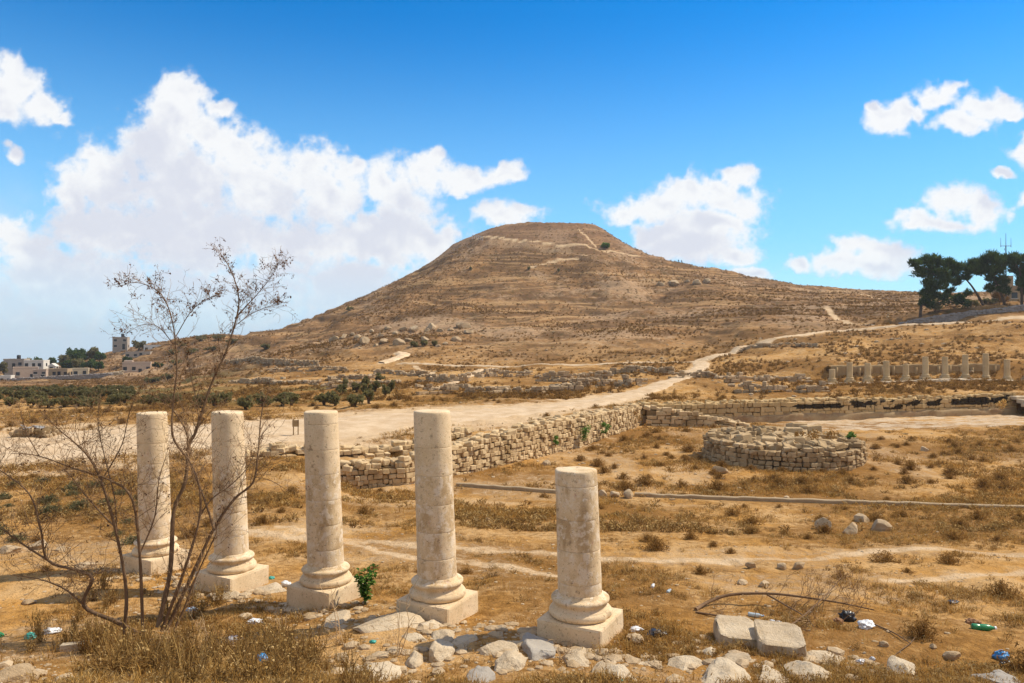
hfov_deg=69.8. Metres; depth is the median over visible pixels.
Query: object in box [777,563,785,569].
field stone
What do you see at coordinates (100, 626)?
dry thistle
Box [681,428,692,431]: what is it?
dry bush
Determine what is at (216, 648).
dry thistle
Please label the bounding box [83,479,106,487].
grey green bush
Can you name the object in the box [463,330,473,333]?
hill crag
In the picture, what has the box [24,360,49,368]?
flat roofed house
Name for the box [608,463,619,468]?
dry bush
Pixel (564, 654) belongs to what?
dead weed
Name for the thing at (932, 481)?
dry bush
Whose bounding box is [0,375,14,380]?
shed
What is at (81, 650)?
dry thistle
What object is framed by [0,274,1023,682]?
ground
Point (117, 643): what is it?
dry thistle
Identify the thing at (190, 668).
dry thistle
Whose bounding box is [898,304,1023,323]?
terrace wall
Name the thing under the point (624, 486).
dry bush
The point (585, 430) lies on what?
wall shrub
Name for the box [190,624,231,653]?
dry thistle
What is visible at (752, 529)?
dry bush
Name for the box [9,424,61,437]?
scrap heap
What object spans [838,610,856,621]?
plastic bag
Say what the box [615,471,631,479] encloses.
dry bush
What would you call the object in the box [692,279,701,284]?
hill crag
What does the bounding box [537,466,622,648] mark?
stone column
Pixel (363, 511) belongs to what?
dry bush
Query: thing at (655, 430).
dry bush
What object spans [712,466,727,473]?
field stone
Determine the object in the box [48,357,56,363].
broadleaf tree
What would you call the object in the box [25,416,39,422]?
dry bush
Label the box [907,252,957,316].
pine tree
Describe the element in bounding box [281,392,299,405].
olive tree
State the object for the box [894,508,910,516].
dry bush
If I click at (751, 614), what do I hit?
plastic bottle
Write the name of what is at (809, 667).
rock
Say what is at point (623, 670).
rock
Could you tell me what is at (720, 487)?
dry bush
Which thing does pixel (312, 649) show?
dry thistle
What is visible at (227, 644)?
dry thistle
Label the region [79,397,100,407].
olive tree
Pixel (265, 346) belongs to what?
evergreen shrub
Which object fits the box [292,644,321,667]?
dry thistle
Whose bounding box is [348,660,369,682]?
dry thistle
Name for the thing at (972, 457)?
dry bush
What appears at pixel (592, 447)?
dry bush
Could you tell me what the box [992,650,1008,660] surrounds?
plastic rag
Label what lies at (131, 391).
olive tree
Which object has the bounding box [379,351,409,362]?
stone path
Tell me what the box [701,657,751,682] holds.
rock
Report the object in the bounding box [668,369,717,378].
ruined wall
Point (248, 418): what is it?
dry bush
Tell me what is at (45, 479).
grey green bush
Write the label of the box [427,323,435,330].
hill crag
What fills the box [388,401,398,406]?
dry bush
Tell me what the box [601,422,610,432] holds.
wall shrub
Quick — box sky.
[0,0,1023,362]
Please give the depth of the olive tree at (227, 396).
63.12 m
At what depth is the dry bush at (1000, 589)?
12.54 m
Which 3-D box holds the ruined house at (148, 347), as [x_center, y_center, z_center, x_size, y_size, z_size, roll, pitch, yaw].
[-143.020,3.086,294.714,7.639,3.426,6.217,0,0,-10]
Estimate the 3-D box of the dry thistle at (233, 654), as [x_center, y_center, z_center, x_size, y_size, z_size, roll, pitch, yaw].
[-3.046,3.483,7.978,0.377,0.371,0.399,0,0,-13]
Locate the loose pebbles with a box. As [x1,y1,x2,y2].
[0,471,1016,682]
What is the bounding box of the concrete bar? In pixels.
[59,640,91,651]
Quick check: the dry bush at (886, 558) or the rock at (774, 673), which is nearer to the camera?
the rock at (774, 673)
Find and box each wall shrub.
[553,435,558,444]
[581,425,590,440]
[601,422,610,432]
[633,409,646,427]
[794,430,805,436]
[806,429,838,439]
[845,431,856,438]
[995,399,1007,409]
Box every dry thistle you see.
[19,604,52,634]
[20,632,41,650]
[26,620,52,642]
[49,620,81,649]
[55,615,94,641]
[60,652,101,675]
[66,588,92,609]
[67,619,102,653]
[68,604,90,621]
[75,653,98,673]
[77,617,116,654]
[77,644,119,677]
[78,610,119,649]
[82,585,105,600]
[82,615,99,626]
[82,637,144,677]
[86,620,116,657]
[93,565,114,589]
[93,621,135,653]
[96,593,115,608]
[96,628,144,671]
[100,630,141,669]
[102,583,123,604]
[112,618,143,648]
[114,630,168,677]
[114,654,138,674]
[120,614,137,626]
[121,625,169,671]
[124,624,170,662]
[127,616,156,635]
[129,623,153,652]
[132,629,177,662]
[133,624,159,644]
[135,629,191,667]
[136,583,149,593]
[145,630,199,671]
[146,661,181,682]
[149,651,177,675]
[152,592,184,618]
[153,622,192,652]
[159,626,188,649]
[164,624,210,672]
[165,605,191,625]
[166,615,207,645]
[171,641,213,682]
[176,629,228,663]
[183,581,204,605]
[184,601,204,618]
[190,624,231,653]
[192,647,246,682]
[193,594,210,613]
[197,629,236,662]
[199,622,232,656]
[207,580,224,597]
[211,581,232,603]
[217,639,246,666]
[218,632,258,664]
[219,635,237,654]
[221,638,276,682]
[225,617,257,649]
[226,630,251,653]
[246,626,283,650]
[247,622,282,657]
[252,623,282,654]
[253,636,293,678]
[259,609,300,638]
[259,619,297,649]
[265,621,307,649]
[269,624,315,664]
[269,631,297,654]
[269,649,319,681]
[287,629,317,652]
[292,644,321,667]
[293,618,331,654]
[297,633,330,665]
[299,638,322,661]
[308,667,324,682]
[316,653,338,670]
[319,649,369,682]
[328,664,343,681]
[330,662,368,682]
[333,641,358,668]
[346,654,380,678]
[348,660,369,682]
[352,664,384,682]
[352,664,387,682]
[356,663,391,682]
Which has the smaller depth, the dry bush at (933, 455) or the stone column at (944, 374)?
the dry bush at (933, 455)
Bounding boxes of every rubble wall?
[245,427,473,460]
[340,403,642,488]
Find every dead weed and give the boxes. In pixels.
[187,608,214,641]
[271,609,305,644]
[295,575,342,643]
[370,556,435,655]
[547,636,574,661]
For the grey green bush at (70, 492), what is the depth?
24.45 m
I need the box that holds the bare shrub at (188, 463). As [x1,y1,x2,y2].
[0,237,315,637]
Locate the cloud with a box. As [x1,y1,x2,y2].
[0,50,1023,360]
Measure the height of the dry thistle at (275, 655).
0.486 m
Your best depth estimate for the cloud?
5531.19 m
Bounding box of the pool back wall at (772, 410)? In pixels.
[636,392,1016,424]
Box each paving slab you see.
[209,590,239,600]
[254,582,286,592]
[279,602,302,611]
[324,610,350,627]
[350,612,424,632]
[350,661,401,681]
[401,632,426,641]
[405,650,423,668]
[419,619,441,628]
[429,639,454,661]
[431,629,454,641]
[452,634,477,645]
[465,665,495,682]
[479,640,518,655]
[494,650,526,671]
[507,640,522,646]
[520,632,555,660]
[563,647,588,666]
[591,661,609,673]
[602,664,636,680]
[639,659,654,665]
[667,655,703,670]
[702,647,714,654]
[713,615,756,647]
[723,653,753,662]
[754,619,806,658]
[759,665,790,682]
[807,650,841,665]
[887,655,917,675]
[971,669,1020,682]
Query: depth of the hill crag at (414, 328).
185.13 m
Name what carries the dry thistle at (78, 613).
on the ground at (384, 544)
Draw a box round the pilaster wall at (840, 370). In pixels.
[829,363,999,377]
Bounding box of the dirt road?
[0,316,1023,464]
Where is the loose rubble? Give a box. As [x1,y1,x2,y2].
[0,306,1019,499]
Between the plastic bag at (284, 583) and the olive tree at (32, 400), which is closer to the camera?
the plastic bag at (284, 583)
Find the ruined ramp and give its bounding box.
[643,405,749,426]
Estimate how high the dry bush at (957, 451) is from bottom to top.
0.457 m
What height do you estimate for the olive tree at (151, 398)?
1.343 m
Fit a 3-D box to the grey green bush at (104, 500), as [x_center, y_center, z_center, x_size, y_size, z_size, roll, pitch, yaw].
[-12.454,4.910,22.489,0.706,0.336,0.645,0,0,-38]
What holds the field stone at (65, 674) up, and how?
on the ground at (384, 544)
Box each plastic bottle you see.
[748,612,763,617]
[970,623,996,630]
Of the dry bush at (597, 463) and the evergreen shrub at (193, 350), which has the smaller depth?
the dry bush at (597, 463)
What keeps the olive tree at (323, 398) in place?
on the ground at (384, 544)
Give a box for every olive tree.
[3,396,20,405]
[4,389,14,396]
[12,385,23,389]
[14,391,25,398]
[24,390,35,397]
[24,394,41,404]
[37,397,55,407]
[38,387,54,393]
[40,391,47,398]
[47,390,61,396]
[51,396,73,406]
[57,389,68,396]
[63,388,72,394]
[68,395,89,405]
[70,390,79,397]
[75,386,87,390]
[75,389,88,395]
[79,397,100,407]
[85,390,98,397]
[96,390,105,397]
[104,389,119,396]
[106,384,117,388]
[106,393,124,403]
[113,392,133,402]
[116,384,125,389]
[119,388,127,393]
[127,389,137,395]
[137,394,161,404]
[156,393,167,403]
[165,393,182,403]
[192,394,211,407]
[206,392,223,405]
[218,392,232,402]
[237,395,255,409]
[252,391,272,405]
[272,391,290,405]
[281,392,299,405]
[314,391,330,404]
[327,390,340,405]
[336,384,346,392]
[346,394,365,404]
[351,382,361,392]
[360,383,372,391]
[361,376,370,384]
[363,390,374,403]
[372,380,381,391]
[374,373,385,379]
[382,384,390,394]
[387,379,394,390]
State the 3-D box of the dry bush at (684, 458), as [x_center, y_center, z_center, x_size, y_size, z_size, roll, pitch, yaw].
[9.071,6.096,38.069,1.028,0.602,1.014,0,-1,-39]
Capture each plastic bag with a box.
[257,653,267,661]
[281,580,290,586]
[646,628,666,637]
[838,610,856,621]
[857,619,874,629]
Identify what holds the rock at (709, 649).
on the ground at (384, 544)
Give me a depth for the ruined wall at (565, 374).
87.51 m
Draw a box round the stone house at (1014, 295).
[992,276,1023,300]
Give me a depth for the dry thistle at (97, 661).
7.24 m
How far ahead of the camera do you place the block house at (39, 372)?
237.84 m
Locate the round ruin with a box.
[702,423,867,472]
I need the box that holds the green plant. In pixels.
[353,563,377,603]
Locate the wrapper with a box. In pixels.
[245,618,262,623]
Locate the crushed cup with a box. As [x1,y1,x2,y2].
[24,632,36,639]
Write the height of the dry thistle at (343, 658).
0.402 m
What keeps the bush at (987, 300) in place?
on the ground at (384, 544)
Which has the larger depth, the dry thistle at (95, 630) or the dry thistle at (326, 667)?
the dry thistle at (95, 630)
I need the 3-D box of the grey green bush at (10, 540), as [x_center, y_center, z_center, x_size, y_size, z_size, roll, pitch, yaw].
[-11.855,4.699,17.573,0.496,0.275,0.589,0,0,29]
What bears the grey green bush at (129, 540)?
on the ground at (384, 544)
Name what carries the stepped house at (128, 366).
on the ground at (384, 544)
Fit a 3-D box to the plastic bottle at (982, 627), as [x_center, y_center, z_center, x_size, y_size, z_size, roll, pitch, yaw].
[6.803,4.123,10.571,0.330,0.100,0.100,0,0,8]
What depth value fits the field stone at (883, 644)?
9.67 m
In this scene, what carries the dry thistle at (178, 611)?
on the ground at (384, 544)
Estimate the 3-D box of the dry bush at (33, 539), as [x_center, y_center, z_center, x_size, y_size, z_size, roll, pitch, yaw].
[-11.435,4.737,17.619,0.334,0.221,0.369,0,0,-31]
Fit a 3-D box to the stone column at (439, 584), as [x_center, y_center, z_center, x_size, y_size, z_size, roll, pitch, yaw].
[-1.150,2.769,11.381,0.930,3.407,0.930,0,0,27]
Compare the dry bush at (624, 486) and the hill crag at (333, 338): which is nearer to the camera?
the dry bush at (624, 486)
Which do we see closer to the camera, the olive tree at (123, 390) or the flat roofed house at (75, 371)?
the olive tree at (123, 390)
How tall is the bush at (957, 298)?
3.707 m
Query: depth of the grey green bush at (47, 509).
21.07 m
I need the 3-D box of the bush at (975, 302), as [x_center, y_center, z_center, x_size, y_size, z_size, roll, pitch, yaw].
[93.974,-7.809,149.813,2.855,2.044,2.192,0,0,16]
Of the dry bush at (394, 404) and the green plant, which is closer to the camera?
the green plant
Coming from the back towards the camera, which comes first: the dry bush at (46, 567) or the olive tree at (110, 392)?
the olive tree at (110, 392)
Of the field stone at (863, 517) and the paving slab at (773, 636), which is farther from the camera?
the field stone at (863, 517)
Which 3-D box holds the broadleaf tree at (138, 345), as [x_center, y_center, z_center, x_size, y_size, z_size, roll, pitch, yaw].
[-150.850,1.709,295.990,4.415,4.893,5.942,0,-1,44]
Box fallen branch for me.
[685,556,915,655]
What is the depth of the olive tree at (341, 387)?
70.82 m
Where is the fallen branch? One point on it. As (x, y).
(707, 602)
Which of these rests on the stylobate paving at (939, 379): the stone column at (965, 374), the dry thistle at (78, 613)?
the stone column at (965, 374)
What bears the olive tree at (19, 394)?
on the ground at (384, 544)
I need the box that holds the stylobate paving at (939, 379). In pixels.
[826,378,1012,384]
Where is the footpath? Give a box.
[381,368,494,387]
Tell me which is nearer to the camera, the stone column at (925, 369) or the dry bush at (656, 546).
the dry bush at (656, 546)
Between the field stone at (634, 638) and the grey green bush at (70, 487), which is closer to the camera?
the field stone at (634, 638)
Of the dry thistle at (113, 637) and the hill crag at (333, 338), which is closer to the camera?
the dry thistle at (113, 637)
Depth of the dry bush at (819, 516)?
22.36 m
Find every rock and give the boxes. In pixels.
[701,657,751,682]
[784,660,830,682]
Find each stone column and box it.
[120,411,189,575]
[195,410,268,591]
[287,410,363,609]
[396,409,477,624]
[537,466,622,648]
[827,369,837,382]
[844,362,855,381]
[862,363,873,381]
[881,361,892,380]
[900,364,911,379]
[919,357,931,378]
[939,357,951,378]
[959,355,971,378]
[981,353,991,378]
[1001,359,1013,379]
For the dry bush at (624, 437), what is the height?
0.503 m
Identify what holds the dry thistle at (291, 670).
on the ground at (384, 544)
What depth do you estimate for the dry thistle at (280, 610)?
9.92 m
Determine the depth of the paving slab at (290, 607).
12.26 m
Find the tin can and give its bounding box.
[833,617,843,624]
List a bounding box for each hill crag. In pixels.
[329,336,338,341]
[360,337,369,343]
[379,338,387,343]
[393,338,404,344]
[409,325,418,331]
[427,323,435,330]
[451,336,461,341]
[456,322,470,328]
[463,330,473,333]
[668,280,679,285]
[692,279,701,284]
[703,278,710,282]
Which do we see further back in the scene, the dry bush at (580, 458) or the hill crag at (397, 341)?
the hill crag at (397, 341)
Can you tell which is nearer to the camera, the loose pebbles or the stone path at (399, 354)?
the loose pebbles
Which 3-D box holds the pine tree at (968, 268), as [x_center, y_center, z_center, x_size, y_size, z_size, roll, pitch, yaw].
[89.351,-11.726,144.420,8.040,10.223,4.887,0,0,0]
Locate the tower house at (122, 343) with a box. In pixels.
[112,334,129,352]
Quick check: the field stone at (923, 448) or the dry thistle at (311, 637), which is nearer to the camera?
the dry thistle at (311, 637)
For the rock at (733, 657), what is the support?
on the ground at (384, 544)
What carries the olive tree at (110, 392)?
on the ground at (384, 544)
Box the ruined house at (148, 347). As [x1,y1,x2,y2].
[144,345,160,349]
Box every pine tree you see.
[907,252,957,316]
[950,257,984,305]
[975,249,1012,304]
[1002,250,1023,304]
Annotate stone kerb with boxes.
[456,482,555,493]
[634,492,1023,508]
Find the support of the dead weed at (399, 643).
on the ground at (384, 544)
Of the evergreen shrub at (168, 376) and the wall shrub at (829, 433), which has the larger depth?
the evergreen shrub at (168, 376)
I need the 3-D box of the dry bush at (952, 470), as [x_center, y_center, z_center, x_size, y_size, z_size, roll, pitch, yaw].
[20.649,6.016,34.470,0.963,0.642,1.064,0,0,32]
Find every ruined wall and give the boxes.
[223,356,318,365]
[228,377,321,384]
[266,364,347,372]
[321,378,401,389]
[327,373,375,380]
[373,369,429,375]
[415,383,509,394]
[416,372,470,381]
[467,369,532,377]
[505,381,583,393]
[535,370,613,381]
[550,374,647,386]
[603,365,674,373]
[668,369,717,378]
[714,372,811,382]
[728,381,829,392]
[738,342,817,351]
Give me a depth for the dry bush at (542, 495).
28.93 m
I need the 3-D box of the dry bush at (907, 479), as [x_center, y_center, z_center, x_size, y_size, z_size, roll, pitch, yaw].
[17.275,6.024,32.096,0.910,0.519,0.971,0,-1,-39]
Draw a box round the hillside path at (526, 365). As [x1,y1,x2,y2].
[400,359,707,367]
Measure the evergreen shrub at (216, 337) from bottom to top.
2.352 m
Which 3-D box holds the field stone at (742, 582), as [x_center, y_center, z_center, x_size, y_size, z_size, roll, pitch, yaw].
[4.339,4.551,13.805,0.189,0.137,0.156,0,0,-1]
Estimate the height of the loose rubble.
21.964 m
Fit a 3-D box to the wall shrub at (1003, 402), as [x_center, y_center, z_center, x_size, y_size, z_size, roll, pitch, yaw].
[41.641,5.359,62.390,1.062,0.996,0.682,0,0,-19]
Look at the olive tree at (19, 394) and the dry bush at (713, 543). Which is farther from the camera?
the olive tree at (19, 394)
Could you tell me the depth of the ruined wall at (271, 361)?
153.66 m
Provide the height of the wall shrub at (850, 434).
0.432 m
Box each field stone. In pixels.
[0,545,21,553]
[0,660,12,667]
[0,663,39,682]
[22,599,36,604]
[28,541,47,548]
[35,668,46,675]
[55,672,72,681]
[56,546,64,551]
[74,562,96,568]
[542,460,550,465]
[599,489,606,496]
[609,491,619,496]
[623,489,632,498]
[630,634,643,643]
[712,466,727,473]
[737,579,747,584]
[745,562,755,567]
[759,580,768,586]
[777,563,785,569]
[793,561,804,569]
[814,517,831,528]
[842,522,857,534]
[854,513,868,521]
[871,519,891,531]
[879,641,888,646]
[920,446,928,450]
[929,644,936,648]
[943,651,960,660]
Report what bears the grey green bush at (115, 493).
on the ground at (384, 544)
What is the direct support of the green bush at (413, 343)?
on the hill
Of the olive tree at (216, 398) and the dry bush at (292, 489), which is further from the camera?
the olive tree at (216, 398)
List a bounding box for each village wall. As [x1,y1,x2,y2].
[8,373,111,380]
[107,370,123,374]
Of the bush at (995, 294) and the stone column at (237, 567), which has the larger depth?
the bush at (995, 294)
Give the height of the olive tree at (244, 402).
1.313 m
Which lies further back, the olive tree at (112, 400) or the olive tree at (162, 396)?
the olive tree at (112, 400)
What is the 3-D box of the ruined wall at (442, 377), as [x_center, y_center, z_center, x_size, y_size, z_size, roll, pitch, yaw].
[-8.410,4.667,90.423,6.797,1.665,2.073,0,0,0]
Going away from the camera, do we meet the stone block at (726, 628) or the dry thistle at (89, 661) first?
the dry thistle at (89, 661)
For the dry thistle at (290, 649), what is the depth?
8.44 m
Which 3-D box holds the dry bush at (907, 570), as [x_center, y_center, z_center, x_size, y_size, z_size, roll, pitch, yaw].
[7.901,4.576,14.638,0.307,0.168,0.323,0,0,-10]
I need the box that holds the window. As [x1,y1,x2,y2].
[1011,292,1017,298]
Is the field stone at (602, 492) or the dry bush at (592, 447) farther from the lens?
the dry bush at (592, 447)
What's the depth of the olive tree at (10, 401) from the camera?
73.50 m
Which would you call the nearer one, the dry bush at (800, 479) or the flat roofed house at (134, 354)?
the dry bush at (800, 479)
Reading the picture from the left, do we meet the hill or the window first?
the hill
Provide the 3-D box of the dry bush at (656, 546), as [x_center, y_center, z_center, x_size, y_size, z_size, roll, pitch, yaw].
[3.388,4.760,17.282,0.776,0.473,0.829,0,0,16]
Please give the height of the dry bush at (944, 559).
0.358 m
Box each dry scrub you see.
[0,223,991,388]
[0,299,1023,413]
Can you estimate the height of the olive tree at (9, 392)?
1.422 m
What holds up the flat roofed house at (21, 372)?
on the ground at (384, 544)
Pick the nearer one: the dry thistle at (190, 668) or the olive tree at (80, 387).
the dry thistle at (190, 668)
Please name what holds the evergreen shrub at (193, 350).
on the hill
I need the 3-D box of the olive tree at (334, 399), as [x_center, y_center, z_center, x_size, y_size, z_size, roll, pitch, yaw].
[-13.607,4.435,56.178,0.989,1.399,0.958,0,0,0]
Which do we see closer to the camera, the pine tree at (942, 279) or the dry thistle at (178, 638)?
the dry thistle at (178, 638)
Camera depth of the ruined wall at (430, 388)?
67.49 m
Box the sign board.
[292,420,298,434]
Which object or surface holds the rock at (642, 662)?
on the ground at (384, 544)
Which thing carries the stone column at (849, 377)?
on the stylobate paving at (939, 379)
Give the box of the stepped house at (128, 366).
[122,360,151,372]
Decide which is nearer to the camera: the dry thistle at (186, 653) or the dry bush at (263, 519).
the dry thistle at (186, 653)
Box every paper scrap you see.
[41,627,61,634]
[629,626,643,631]
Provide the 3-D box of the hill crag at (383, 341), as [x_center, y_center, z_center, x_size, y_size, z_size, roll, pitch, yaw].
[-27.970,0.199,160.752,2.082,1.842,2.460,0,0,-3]
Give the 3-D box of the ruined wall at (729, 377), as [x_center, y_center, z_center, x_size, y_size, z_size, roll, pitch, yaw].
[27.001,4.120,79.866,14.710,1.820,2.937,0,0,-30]
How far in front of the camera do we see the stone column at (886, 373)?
81.31 m
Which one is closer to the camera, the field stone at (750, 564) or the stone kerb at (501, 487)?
the field stone at (750, 564)
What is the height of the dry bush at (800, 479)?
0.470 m
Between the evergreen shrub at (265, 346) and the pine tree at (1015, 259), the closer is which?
the pine tree at (1015, 259)
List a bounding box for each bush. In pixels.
[0,491,13,499]
[0,520,14,534]
[1,480,22,488]
[3,421,19,426]
[5,533,28,543]
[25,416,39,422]
[29,535,40,542]
[30,476,51,483]
[34,491,61,504]
[39,502,68,513]
[39,565,55,571]
[61,484,82,492]
[64,496,91,510]
[65,489,81,496]
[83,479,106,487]
[94,498,116,504]
[114,489,126,494]
[115,535,136,545]
[118,516,134,523]
[181,524,204,538]
[199,517,212,526]
[244,415,254,420]
[250,513,275,525]
[276,507,288,512]
[284,485,301,493]
[356,504,373,514]
[370,403,380,408]
[370,563,380,570]
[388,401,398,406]
[409,341,417,346]
[420,340,427,345]
[457,567,472,574]
[537,491,548,497]
[572,455,586,461]
[585,444,599,450]
[590,458,604,466]
[597,464,611,472]
[599,503,607,508]
[601,242,609,247]
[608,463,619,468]
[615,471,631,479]
[615,479,635,491]
[618,434,630,440]
[634,473,655,485]
[639,533,654,541]
[640,534,669,551]
[641,431,652,436]
[651,428,661,432]
[673,479,689,487]
[677,454,694,462]
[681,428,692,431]
[681,444,696,452]
[681,531,699,539]
[690,564,708,575]
[704,478,729,492]
[706,467,719,474]
[708,540,718,546]
[712,472,725,478]
[714,460,728,467]
[724,547,737,553]
[725,507,741,515]
[739,514,764,524]
[742,464,758,470]
[745,524,759,533]
[765,474,779,480]
[768,476,788,485]
[774,466,788,471]
[778,528,789,534]
[792,474,813,485]
[798,483,819,494]
[802,533,814,539]
[812,512,831,520]
[814,522,838,534]
[828,569,853,579]
[835,468,849,474]
[843,475,856,482]
[867,512,886,521]
[867,549,900,563]
[869,443,882,448]
[892,459,902,464]
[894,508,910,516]
[896,473,918,483]
[898,468,910,474]
[898,614,944,642]
[900,460,921,470]
[900,567,914,573]
[904,436,918,440]
[926,452,939,457]
[927,478,937,483]
[933,298,942,311]
[934,551,963,565]
[938,292,971,307]
[938,450,951,454]
[940,528,968,540]
[941,463,961,474]
[941,471,957,478]
[942,437,954,442]
[947,441,961,447]
[950,518,970,527]
[951,447,963,453]
[963,499,977,504]
[963,508,989,520]
[964,299,979,306]
[967,454,977,459]
[973,478,996,489]
[976,456,990,461]
[979,577,1022,599]
[982,298,998,304]
[988,535,1006,540]
[989,471,1010,480]
[990,641,1023,675]
[991,291,1009,301]
[994,478,1019,490]
[1001,444,1017,452]
[1009,511,1023,518]
[1013,516,1023,522]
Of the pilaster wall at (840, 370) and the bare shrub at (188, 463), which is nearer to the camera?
the bare shrub at (188, 463)
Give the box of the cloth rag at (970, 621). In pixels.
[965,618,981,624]
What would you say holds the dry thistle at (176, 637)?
on the ground at (384, 544)
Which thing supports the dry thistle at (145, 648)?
on the ground at (384, 544)
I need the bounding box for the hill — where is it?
[160,222,790,368]
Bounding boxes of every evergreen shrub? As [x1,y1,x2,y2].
[143,376,160,382]
[160,373,173,379]
[186,348,198,352]
[196,335,206,339]
[204,346,216,350]
[211,335,225,339]
[260,343,269,348]
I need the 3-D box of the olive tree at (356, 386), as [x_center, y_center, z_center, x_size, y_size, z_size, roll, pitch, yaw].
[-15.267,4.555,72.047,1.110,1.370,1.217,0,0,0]
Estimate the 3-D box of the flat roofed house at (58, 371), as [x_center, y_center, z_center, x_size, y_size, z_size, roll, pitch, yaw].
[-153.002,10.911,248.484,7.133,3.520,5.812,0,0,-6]
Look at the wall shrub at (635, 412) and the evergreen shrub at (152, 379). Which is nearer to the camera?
the wall shrub at (635, 412)
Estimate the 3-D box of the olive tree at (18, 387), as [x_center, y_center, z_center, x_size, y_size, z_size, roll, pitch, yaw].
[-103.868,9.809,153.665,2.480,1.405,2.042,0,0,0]
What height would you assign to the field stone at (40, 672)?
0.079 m
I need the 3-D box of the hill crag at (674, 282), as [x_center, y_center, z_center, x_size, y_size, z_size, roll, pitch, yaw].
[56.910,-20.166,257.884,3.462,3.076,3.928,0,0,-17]
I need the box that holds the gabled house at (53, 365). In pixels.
[48,363,58,368]
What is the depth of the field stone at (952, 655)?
9.35 m
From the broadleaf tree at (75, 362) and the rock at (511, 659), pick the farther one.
the broadleaf tree at (75, 362)
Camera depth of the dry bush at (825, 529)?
20.08 m
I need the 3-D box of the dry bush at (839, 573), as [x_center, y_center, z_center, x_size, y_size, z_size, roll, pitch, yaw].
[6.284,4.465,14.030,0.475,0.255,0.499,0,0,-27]
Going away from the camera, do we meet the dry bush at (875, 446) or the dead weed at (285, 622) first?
the dead weed at (285, 622)
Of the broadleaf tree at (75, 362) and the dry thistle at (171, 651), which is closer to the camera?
the dry thistle at (171, 651)
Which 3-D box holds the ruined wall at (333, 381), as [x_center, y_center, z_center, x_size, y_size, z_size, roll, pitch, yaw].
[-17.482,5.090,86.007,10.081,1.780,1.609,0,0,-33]
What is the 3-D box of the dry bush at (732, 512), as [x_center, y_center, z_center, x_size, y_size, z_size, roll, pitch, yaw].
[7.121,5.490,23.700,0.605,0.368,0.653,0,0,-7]
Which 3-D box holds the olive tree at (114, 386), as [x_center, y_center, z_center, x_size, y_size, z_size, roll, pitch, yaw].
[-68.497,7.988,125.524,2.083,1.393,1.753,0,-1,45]
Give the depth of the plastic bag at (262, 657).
8.37 m
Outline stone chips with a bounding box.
[62,566,912,682]
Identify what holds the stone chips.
on the ground at (384, 544)
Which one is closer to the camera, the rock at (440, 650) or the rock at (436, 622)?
the rock at (440, 650)
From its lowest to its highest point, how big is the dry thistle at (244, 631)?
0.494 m
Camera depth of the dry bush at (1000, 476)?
32.98 m
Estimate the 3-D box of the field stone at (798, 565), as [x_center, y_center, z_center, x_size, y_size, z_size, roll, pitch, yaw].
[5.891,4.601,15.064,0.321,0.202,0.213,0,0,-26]
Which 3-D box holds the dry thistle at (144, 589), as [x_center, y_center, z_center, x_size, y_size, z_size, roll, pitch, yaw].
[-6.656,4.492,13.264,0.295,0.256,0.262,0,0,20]
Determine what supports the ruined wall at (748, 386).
on the ground at (384, 544)
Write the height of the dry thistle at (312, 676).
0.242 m
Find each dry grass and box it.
[0,379,1023,523]
[0,490,1023,682]
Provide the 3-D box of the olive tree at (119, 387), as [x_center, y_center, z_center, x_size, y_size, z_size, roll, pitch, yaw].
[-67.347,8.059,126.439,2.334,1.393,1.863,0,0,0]
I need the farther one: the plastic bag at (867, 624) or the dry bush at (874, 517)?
the dry bush at (874, 517)
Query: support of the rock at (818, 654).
on the ground at (384, 544)
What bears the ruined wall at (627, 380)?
on the ground at (384, 544)
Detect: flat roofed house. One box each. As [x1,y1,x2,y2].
[3,355,29,374]
[13,366,38,377]
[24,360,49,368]
[48,368,71,375]
[72,368,88,375]
[125,351,152,357]
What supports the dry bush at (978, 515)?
on the ground at (384, 544)
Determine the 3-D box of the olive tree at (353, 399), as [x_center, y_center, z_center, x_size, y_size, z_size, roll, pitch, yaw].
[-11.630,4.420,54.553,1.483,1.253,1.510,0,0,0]
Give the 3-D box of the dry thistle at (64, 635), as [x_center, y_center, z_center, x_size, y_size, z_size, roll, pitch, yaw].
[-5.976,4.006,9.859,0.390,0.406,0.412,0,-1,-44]
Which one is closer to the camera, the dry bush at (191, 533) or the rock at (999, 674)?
the rock at (999, 674)
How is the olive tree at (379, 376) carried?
on the ground at (384, 544)
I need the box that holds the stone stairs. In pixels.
[1009,396,1023,406]
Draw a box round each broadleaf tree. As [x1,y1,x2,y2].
[0,361,8,374]
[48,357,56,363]
[57,354,70,363]
[59,359,71,367]
[65,347,82,359]
[71,358,83,367]
[77,348,89,360]
[80,358,95,368]
[86,346,99,358]
[92,361,104,370]
[94,351,106,360]
[121,356,132,362]
[131,340,145,350]
[151,362,164,367]
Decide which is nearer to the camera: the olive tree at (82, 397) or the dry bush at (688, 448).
the dry bush at (688, 448)
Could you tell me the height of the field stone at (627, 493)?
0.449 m
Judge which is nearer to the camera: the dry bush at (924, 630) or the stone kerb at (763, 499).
the dry bush at (924, 630)
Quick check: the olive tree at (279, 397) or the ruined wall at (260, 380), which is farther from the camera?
the ruined wall at (260, 380)
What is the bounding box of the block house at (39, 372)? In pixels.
[33,369,47,377]

